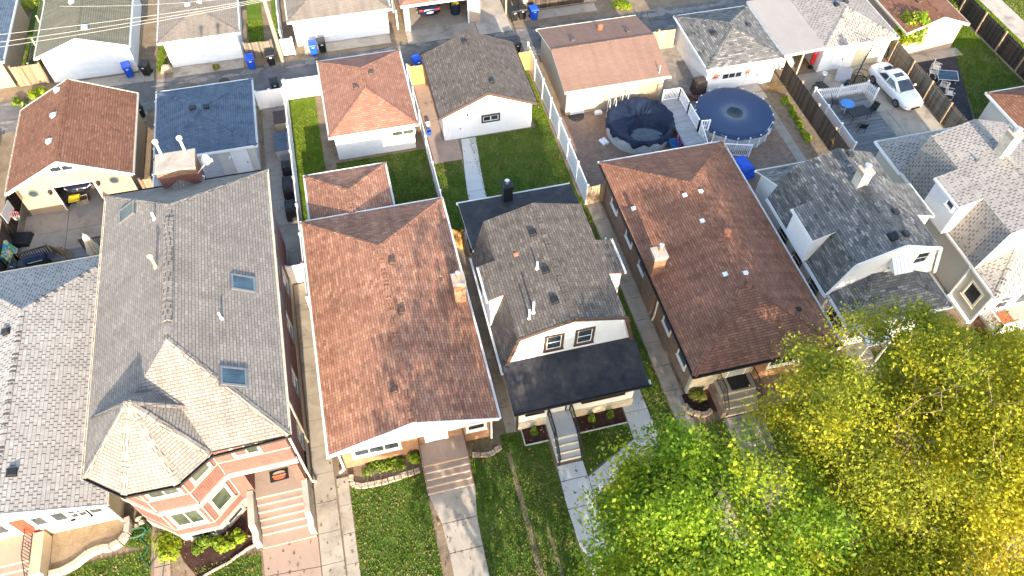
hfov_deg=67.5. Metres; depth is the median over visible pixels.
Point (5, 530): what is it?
window
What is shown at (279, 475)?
doormat
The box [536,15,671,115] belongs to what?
garage
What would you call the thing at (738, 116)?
covered pool
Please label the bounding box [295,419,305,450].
window
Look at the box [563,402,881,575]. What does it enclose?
broadleaf tree
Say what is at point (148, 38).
ground
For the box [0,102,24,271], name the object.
wood fence
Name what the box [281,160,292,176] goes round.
covered furniture
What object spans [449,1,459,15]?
planter tub
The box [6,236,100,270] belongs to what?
back deck
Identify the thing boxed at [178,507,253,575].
planting bed
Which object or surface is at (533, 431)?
cone shrub
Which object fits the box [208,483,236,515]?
window
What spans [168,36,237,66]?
garage door
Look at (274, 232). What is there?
window
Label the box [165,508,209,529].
window
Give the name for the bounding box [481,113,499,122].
window
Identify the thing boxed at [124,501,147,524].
planting bed
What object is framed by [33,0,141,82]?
garage
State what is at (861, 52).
garage door
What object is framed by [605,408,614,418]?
cone shrub
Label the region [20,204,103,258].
patio
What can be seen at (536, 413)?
window
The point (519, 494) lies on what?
worn track
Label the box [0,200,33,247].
basketball hoop
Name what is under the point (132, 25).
overhead wire
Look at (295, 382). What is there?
window
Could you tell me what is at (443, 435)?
door
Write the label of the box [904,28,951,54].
garage door
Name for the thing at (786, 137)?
garden path
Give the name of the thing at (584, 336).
window
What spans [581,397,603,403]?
window
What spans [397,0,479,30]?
garage
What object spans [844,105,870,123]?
patio table
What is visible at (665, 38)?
wood fence
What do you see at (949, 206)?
window
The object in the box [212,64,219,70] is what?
shrub
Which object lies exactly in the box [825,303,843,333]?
window
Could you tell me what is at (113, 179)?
porthole window
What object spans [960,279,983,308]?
window
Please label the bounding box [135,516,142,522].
garden rock
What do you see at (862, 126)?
patio chair
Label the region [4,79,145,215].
garage
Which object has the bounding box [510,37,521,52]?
wheelie bin
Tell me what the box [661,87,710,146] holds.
pool deck
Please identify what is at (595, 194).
wood gate
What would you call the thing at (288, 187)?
covered furniture
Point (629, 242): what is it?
window
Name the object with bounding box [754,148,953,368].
grey roof house
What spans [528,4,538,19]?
wheelie bin
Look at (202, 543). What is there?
shrub
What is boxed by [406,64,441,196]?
vinyl fence
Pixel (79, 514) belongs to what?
window
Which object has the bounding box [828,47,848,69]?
door
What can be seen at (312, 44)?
wheelie bin
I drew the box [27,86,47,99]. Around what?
shrub
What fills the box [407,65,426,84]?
wood gate
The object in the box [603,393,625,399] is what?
window
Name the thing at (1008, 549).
sidewalk
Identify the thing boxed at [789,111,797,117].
hosta
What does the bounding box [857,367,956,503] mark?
front walk
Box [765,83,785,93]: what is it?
dry brush heap
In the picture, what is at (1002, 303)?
window
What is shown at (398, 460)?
shrub
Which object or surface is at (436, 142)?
walkway
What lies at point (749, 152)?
gate railing
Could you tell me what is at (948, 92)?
pipe chair
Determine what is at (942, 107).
wood fence
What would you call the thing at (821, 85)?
fire table
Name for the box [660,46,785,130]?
gravel yard
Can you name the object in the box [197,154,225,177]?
garage door
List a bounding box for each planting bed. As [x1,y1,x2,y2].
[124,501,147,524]
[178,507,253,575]
[350,434,502,486]
[522,407,626,443]
[682,389,717,417]
[760,81,828,158]
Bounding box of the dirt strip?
[315,99,336,171]
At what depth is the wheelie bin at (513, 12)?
62.37 m
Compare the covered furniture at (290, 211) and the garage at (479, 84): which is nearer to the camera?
the covered furniture at (290, 211)
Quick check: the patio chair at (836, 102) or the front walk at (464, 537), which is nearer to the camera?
the front walk at (464, 537)
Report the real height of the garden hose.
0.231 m
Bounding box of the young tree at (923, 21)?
[892,9,932,45]
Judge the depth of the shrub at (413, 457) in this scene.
39.95 m
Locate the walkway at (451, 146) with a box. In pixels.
[435,139,462,163]
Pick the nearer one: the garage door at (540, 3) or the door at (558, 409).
the door at (558, 409)
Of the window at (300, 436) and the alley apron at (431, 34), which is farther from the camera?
the alley apron at (431, 34)
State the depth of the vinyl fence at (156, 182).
50.26 m
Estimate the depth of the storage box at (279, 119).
54.52 m
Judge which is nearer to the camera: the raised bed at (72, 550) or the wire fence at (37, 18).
the raised bed at (72, 550)
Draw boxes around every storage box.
[273,110,286,132]
[273,131,290,159]
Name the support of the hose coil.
on the drive
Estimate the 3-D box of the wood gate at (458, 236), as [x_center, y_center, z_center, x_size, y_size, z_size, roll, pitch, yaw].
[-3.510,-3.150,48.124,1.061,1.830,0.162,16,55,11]
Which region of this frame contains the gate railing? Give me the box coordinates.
[725,143,752,156]
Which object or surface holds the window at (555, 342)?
in the white house at (548, 269)
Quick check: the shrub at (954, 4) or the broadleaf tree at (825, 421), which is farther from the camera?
the shrub at (954, 4)
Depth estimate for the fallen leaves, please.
39.11 m
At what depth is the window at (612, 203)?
49.14 m
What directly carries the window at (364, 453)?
in the bungalow at (402, 368)
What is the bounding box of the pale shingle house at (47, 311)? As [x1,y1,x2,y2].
[0,255,123,575]
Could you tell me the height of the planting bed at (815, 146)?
0.001 m
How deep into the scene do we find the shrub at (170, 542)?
37.15 m
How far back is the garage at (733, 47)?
57.52 m
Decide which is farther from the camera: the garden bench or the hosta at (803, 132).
the hosta at (803, 132)
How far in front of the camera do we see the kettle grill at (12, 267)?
45.87 m
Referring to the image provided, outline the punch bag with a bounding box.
[807,51,817,68]
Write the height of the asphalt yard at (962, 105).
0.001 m
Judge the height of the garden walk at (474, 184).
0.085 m
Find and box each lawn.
[17,0,1023,575]
[157,0,1023,219]
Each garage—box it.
[0,0,29,88]
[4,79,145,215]
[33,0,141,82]
[153,78,260,177]
[156,0,243,67]
[284,0,391,45]
[316,49,418,159]
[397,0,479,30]
[420,31,537,140]
[518,0,595,9]
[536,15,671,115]
[673,5,785,98]
[746,0,899,74]
[868,0,969,54]
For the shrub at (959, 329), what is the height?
1.003 m
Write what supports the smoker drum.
on the drive
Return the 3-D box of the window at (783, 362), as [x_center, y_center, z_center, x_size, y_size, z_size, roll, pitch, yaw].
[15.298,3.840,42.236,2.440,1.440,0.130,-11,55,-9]
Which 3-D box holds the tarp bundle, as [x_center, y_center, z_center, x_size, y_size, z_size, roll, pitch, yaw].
[15.836,-8.330,52.728,1.292,0.956,1.816,-21,57,-15]
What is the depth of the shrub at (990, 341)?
44.75 m
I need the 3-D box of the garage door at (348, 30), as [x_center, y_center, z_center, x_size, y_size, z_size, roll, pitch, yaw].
[-13.856,-20.406,60.442,4.900,1.984,0.058,-11,55,-9]
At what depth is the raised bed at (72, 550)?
37.29 m
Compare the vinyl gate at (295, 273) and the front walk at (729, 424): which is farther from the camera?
the vinyl gate at (295, 273)
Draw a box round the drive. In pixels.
[797,62,942,136]
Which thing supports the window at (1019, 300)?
in the pale roof house at (966, 180)
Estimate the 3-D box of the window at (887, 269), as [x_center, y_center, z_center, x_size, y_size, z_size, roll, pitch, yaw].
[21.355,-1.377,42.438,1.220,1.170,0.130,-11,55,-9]
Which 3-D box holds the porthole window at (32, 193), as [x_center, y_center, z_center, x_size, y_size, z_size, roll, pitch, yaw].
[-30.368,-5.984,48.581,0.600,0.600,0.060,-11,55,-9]
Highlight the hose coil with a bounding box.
[853,69,869,82]
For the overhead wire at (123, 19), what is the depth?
51.12 m
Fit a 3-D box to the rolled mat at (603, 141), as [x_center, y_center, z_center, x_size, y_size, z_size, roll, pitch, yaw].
[6.546,-10.427,54.533,0.540,0.260,0.560,-27,59,-19]
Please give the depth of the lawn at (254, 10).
56.34 m
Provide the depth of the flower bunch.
62.47 m
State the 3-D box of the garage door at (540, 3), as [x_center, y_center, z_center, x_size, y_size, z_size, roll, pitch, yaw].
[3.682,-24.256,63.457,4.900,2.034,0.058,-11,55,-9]
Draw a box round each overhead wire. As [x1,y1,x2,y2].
[0,0,252,34]
[2,0,267,46]
[3,0,260,41]
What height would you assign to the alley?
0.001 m
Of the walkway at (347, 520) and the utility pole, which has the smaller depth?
the walkway at (347, 520)
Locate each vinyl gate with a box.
[254,86,283,109]
[285,262,303,284]
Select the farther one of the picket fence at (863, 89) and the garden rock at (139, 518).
the picket fence at (863, 89)
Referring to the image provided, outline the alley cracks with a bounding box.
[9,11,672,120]
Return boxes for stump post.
[161,64,172,73]
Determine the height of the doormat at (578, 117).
0.022 m
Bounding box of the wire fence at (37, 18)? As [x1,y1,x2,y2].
[26,0,43,64]
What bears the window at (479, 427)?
in the bungalow at (402, 368)
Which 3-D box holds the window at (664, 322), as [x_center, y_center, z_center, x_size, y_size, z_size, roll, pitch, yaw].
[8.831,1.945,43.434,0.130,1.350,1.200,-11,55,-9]
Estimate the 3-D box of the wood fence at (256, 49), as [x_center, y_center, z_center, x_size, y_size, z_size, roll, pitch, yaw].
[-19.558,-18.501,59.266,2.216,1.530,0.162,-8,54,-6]
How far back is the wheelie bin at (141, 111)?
55.06 m
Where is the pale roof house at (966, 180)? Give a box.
[874,119,1023,339]
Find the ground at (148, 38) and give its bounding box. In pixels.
[0,0,1023,575]
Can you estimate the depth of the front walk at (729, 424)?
41.15 m
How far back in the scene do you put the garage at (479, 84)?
54.04 m
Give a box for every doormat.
[269,467,288,482]
[568,113,583,120]
[726,374,750,389]
[991,312,1012,324]
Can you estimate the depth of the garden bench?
47.14 m
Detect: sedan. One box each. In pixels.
[416,4,439,15]
[869,61,923,109]
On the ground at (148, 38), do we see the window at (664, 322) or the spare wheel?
the spare wheel
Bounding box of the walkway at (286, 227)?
[261,105,301,265]
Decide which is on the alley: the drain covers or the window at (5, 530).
the drain covers
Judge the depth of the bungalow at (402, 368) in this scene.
40.27 m
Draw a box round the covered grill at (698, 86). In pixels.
[690,76,707,95]
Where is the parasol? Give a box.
[82,233,99,255]
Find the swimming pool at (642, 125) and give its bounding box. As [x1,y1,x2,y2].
[605,91,674,154]
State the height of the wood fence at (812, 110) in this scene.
1.830 m
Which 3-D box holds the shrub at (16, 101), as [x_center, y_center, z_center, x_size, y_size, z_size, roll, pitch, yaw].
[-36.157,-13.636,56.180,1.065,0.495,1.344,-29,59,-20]
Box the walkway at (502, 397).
[457,240,515,432]
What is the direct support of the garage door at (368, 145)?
in the garage at (368, 104)
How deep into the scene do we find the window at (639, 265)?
46.23 m
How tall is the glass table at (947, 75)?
0.573 m
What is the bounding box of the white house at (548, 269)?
[456,179,651,464]
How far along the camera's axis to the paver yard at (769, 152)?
54.30 m
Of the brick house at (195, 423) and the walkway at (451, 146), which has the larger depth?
the walkway at (451, 146)
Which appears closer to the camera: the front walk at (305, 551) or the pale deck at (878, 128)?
the front walk at (305, 551)
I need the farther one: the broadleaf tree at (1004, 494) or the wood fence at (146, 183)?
the wood fence at (146, 183)
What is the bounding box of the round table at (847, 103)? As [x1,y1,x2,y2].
[840,99,854,113]
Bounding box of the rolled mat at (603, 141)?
[599,137,608,145]
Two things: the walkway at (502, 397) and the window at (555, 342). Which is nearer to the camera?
the window at (555, 342)
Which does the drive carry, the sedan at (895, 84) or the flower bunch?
the sedan at (895, 84)
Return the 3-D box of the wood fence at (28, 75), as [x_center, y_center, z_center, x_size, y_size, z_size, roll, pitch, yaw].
[-35.879,-15.886,56.952,2.160,1.830,0.162,-11,55,-9]
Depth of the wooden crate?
50.53 m
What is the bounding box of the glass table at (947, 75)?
[935,70,958,83]
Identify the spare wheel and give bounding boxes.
[884,48,891,56]
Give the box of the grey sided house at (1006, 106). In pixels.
[978,86,1023,142]
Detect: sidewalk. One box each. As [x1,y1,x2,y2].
[886,534,1023,573]
[980,0,1023,42]
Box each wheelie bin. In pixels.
[120,60,133,77]
[137,59,152,75]
[138,102,145,117]
[244,53,255,69]
[264,49,275,65]
[268,76,279,88]
[307,39,317,55]
[316,36,326,52]
[410,53,421,66]
[508,5,518,20]
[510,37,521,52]
[518,4,526,19]
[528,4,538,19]
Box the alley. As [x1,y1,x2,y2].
[0,0,749,132]
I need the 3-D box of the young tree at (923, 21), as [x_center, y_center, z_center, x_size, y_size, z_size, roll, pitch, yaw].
[31.039,-19.882,59.738,2.843,3.923,2.789,-32,60,-21]
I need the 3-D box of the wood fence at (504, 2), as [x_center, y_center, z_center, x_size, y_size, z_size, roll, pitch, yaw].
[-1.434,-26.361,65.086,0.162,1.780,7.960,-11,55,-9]
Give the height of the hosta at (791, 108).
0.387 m
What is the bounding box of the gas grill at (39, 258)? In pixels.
[18,251,53,266]
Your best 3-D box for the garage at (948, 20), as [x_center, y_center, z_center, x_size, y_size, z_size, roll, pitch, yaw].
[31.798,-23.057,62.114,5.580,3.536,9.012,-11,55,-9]
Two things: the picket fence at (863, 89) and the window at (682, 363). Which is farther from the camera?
the picket fence at (863, 89)
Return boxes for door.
[4,516,43,534]
[58,50,124,79]
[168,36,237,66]
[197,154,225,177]
[230,149,253,172]
[303,14,368,43]
[339,134,381,158]
[424,431,447,442]
[448,116,462,139]
[528,0,583,9]
[550,406,566,412]
[570,91,586,114]
[604,83,640,108]
[725,368,746,377]
[743,63,762,84]
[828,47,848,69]
[850,41,884,66]
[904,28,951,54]
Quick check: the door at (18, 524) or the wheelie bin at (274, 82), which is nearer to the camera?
the door at (18, 524)
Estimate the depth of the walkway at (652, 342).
45.12 m
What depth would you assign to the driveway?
63.09 m
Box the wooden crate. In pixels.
[76,194,89,205]
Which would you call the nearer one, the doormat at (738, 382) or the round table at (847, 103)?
the doormat at (738, 382)
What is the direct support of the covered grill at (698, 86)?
on the gravel yard at (680, 72)
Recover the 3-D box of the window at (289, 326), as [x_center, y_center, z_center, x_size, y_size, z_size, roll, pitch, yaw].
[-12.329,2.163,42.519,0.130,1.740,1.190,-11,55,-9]
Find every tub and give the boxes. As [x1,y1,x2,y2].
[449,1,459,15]
[669,138,681,148]
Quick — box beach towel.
[0,240,17,265]
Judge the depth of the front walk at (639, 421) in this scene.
39.85 m
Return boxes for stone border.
[203,544,254,575]
[348,468,420,488]
[472,445,501,457]
[683,403,712,417]
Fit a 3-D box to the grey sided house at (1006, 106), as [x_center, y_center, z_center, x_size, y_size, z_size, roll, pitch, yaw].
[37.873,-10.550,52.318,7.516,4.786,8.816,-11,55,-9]
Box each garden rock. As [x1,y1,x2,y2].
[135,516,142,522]
[138,520,145,524]
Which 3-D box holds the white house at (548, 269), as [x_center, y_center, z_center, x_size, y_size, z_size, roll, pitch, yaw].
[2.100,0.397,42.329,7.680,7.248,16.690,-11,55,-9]
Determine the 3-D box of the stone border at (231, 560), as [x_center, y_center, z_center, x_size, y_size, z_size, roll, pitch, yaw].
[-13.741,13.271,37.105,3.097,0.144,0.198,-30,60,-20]
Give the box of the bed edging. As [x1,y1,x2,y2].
[520,422,627,445]
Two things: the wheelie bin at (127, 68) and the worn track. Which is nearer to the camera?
the worn track
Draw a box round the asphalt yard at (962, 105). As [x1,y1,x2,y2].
[917,56,972,120]
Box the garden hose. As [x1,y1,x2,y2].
[128,522,164,575]
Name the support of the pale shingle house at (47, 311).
on the ground at (148, 38)
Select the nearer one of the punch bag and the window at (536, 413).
the window at (536, 413)
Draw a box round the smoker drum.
[815,71,827,82]
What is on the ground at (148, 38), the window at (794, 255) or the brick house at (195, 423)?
the brick house at (195, 423)
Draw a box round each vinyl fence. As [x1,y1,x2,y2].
[152,101,161,186]
[275,0,282,38]
[279,36,295,55]
[281,80,308,305]
[282,75,320,99]
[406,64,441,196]
[527,42,589,204]
[812,87,857,149]
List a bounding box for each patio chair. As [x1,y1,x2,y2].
[829,94,838,107]
[856,123,868,131]
[867,100,879,115]
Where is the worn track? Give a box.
[506,451,563,575]
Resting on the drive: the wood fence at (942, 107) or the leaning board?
the leaning board
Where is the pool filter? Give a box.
[594,109,602,114]
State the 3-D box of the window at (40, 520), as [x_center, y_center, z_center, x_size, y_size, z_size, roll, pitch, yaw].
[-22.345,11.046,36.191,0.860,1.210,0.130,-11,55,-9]
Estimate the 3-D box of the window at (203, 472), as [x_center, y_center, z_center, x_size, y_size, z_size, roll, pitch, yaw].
[-13.731,7.966,33.573,0.130,1.560,1.160,28,58,18]
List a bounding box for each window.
[0,523,16,536]
[24,515,54,528]
[28,190,38,196]
[44,511,75,524]
[47,165,77,174]
[61,510,93,520]
[88,508,109,515]
[109,176,118,183]
[145,488,184,501]
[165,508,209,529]
[188,529,219,540]
[189,462,214,487]
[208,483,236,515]
[226,504,245,526]
[228,443,263,459]
[274,232,277,249]
[276,255,279,274]
[279,289,282,308]
[281,265,290,298]
[285,310,294,343]
[290,364,300,397]
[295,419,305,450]
[351,442,402,459]
[391,127,415,137]
[466,422,487,433]
[467,235,471,252]
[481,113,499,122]
[525,411,544,416]
[543,332,564,353]
[573,326,595,346]
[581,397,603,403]
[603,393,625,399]
[610,198,617,216]
[624,230,632,249]
[637,259,644,277]
[661,316,670,337]
[675,348,685,371]
[720,70,743,80]
[765,358,799,369]
[778,226,787,243]
[791,249,801,267]
[807,277,818,295]
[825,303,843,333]
[842,331,860,341]
[883,254,909,271]
[888,318,908,331]
[912,250,933,265]
[943,199,954,212]
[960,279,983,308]
[989,296,1014,310]
[1009,294,1023,307]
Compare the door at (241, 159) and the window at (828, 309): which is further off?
the door at (241, 159)
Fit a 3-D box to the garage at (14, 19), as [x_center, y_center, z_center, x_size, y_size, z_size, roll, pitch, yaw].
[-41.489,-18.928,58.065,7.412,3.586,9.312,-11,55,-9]
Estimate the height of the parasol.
2.620 m
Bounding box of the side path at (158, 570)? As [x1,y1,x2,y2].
[154,532,170,575]
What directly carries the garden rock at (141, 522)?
on the planting bed at (129, 508)
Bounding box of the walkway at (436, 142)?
[414,83,448,162]
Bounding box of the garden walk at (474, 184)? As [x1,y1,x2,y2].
[461,137,486,199]
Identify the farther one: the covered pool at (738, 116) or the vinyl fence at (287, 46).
the vinyl fence at (287, 46)
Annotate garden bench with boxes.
[46,244,73,259]
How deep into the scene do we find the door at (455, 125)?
53.83 m
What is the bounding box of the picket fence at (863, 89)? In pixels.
[817,80,879,99]
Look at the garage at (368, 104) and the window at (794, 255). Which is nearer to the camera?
the window at (794, 255)
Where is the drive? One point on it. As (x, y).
(921, 119)
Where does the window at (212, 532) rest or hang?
in the brick house at (195, 423)
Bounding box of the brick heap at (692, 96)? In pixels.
[686,93,698,100]
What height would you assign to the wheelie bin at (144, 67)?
1.087 m
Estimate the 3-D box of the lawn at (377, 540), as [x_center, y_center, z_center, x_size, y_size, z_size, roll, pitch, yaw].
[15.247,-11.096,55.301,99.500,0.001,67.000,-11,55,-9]
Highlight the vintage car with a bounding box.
[775,56,794,69]
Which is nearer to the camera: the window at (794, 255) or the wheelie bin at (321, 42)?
the window at (794, 255)
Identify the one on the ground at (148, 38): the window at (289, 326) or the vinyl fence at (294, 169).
the vinyl fence at (294, 169)
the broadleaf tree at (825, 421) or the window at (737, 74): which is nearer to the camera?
the broadleaf tree at (825, 421)
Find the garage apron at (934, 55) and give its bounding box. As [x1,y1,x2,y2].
[911,48,961,61]
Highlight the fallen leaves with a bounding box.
[25,2,973,575]
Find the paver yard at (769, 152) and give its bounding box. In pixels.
[561,101,809,192]
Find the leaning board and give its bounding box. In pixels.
[834,66,852,81]
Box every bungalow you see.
[300,162,500,495]
[598,140,841,418]
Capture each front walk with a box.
[263,537,321,575]
[429,485,488,575]
[557,390,657,574]
[723,412,798,544]
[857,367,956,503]
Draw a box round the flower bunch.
[451,1,458,5]
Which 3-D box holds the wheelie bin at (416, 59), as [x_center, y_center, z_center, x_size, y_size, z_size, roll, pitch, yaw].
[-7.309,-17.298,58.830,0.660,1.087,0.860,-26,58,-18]
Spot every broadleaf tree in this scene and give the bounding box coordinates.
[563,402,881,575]
[729,288,1022,574]
[800,472,1023,575]
[843,307,1023,575]
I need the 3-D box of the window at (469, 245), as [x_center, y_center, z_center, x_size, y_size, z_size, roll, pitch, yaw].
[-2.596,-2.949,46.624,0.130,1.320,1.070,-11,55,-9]
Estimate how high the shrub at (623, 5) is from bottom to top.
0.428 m
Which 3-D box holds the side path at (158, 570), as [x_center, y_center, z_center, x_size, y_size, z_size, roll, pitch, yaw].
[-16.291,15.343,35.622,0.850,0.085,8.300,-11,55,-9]
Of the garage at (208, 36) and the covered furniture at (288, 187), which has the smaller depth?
the covered furniture at (288, 187)
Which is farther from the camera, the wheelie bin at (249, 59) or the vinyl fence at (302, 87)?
the wheelie bin at (249, 59)
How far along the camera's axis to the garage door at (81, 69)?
57.45 m
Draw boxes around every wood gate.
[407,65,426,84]
[452,229,464,248]
[518,49,530,69]
[586,181,605,204]
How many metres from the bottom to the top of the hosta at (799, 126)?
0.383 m
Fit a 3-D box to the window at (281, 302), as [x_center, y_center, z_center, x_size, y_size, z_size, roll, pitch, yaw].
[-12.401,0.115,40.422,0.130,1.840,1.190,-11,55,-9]
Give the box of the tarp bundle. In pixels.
[734,155,754,179]
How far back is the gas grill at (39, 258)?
46.21 m
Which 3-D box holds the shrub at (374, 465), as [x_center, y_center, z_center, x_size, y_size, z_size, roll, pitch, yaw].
[-7.168,9.242,40.022,1.208,0.328,1.362,6,54,4]
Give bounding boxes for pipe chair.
[927,63,939,78]
[939,80,950,91]
[945,84,954,99]
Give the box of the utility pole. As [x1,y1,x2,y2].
[262,0,284,61]
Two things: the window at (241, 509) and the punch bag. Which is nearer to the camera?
the window at (241, 509)
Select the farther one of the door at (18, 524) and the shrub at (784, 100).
the shrub at (784, 100)
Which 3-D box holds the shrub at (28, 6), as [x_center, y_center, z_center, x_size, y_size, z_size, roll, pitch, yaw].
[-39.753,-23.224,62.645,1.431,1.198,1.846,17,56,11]
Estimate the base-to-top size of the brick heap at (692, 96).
0.270 m
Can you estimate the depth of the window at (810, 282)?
44.91 m
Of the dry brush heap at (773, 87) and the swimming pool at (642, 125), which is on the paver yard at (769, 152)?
the swimming pool at (642, 125)
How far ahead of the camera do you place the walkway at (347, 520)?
38.17 m
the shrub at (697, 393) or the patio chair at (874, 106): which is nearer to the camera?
the shrub at (697, 393)
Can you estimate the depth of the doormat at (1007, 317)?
44.86 m
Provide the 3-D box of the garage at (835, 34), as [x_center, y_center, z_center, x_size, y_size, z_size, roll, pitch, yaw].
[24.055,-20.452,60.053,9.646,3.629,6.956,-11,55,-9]
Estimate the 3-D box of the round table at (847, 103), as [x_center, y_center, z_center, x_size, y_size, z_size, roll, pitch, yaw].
[24.539,-13.287,56.258,1.040,0.751,1.040,-11,55,-9]
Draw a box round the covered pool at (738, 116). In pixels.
[693,86,774,149]
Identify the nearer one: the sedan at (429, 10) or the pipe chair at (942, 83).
the pipe chair at (942, 83)
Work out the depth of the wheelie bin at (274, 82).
56.64 m
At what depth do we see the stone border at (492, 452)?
40.47 m
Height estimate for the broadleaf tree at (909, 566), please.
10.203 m
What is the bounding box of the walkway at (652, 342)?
[587,201,746,548]
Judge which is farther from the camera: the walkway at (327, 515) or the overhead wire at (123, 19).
the overhead wire at (123, 19)
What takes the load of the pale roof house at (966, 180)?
on the ground at (148, 38)
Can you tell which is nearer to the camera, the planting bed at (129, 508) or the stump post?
the planting bed at (129, 508)
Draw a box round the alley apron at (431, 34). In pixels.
[57,3,597,121]
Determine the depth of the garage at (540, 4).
63.97 m
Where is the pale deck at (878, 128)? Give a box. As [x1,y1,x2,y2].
[825,94,896,156]
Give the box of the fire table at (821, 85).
[810,81,828,90]
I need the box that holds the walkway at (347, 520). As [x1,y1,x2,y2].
[336,476,360,575]
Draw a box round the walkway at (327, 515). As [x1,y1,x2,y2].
[293,283,345,575]
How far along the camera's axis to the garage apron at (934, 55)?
60.93 m
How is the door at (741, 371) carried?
in the brown bungalow at (725, 288)
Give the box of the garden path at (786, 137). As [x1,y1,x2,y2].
[770,107,806,161]
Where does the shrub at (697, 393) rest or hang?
on the planting bed at (697, 404)
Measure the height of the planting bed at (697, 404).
0.001 m
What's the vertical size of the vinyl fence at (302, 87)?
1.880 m
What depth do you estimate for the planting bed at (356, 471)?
40.08 m
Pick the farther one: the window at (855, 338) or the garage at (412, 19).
the garage at (412, 19)
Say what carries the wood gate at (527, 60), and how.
attached to the vinyl fence at (569, 153)
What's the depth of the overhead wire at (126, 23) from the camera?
51.07 m
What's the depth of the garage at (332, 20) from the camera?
59.81 m
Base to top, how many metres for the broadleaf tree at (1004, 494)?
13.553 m
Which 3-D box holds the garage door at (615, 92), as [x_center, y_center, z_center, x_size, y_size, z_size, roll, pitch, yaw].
[8.098,-14.049,56.147,2.600,1.934,0.058,-11,55,-9]
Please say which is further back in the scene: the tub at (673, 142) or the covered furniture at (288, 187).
the tub at (673, 142)
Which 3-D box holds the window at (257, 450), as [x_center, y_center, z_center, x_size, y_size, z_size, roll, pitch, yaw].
[-11.937,7.160,34.184,1.340,1.540,0.130,-11,55,-9]
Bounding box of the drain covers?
[187,78,229,86]
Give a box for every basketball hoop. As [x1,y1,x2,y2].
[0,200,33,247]
[843,38,882,89]
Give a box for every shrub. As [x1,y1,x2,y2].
[11,96,27,107]
[20,0,38,12]
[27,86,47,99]
[148,529,181,562]
[191,534,212,555]
[210,531,236,553]
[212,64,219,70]
[231,527,247,543]
[362,459,386,475]
[380,455,406,472]
[407,451,420,464]
[529,426,537,435]
[588,412,595,422]
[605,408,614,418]
[610,0,632,10]
[688,387,707,401]
[780,96,789,104]
[938,316,972,350]
[949,0,959,9]
[980,331,998,351]
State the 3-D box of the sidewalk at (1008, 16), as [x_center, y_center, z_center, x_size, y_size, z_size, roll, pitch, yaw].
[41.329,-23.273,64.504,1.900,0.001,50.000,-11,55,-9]
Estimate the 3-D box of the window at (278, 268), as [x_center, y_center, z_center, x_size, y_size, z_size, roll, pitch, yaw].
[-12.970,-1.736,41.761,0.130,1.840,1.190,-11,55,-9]
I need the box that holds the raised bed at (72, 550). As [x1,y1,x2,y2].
[48,516,132,575]
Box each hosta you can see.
[788,105,794,111]
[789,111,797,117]
[793,117,801,123]
[796,123,803,129]
[800,129,808,135]
[803,134,812,142]
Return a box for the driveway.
[475,0,511,33]
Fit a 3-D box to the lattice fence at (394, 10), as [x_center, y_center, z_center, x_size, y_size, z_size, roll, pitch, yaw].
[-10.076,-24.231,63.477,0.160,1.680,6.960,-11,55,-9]
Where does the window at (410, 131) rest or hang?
in the garage at (368, 104)
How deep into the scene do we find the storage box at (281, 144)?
52.95 m
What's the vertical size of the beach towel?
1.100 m
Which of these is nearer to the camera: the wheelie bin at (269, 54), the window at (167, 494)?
the window at (167, 494)
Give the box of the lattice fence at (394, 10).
[390,0,398,28]
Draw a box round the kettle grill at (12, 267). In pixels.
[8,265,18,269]
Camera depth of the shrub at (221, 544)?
37.17 m
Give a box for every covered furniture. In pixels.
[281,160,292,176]
[282,176,294,199]
[284,199,296,221]
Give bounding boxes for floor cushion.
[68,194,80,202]
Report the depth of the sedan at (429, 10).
62.32 m
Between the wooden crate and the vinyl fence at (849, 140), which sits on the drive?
the vinyl fence at (849, 140)
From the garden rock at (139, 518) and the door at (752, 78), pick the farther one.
the door at (752, 78)
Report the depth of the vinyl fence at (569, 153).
54.01 m
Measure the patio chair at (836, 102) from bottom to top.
0.952 m
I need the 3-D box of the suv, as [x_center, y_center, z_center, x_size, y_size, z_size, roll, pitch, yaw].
[-29.160,-8.440,51.684,2.180,1.660,5.013,-11,55,-9]
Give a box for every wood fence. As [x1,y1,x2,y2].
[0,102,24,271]
[8,62,50,86]
[137,176,152,188]
[242,39,275,57]
[501,0,506,13]
[653,26,678,48]
[780,59,850,150]
[887,40,967,127]
[948,0,1023,79]
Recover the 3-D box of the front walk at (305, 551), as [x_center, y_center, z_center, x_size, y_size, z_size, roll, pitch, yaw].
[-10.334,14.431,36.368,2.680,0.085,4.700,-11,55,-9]
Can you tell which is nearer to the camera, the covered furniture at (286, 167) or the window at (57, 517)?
the window at (57, 517)
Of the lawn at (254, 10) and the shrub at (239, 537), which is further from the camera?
the lawn at (254, 10)
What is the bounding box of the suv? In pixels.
[63,182,94,192]
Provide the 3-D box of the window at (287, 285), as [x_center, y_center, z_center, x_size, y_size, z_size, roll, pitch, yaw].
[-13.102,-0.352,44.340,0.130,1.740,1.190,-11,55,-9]
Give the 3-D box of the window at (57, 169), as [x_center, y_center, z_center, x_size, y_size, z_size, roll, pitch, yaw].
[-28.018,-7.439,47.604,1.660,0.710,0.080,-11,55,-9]
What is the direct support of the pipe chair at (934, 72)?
on the asphalt yard at (962, 105)
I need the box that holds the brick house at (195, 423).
[80,135,317,548]
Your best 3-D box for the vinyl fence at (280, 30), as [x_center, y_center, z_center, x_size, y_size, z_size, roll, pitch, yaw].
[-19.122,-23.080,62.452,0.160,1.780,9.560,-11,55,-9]

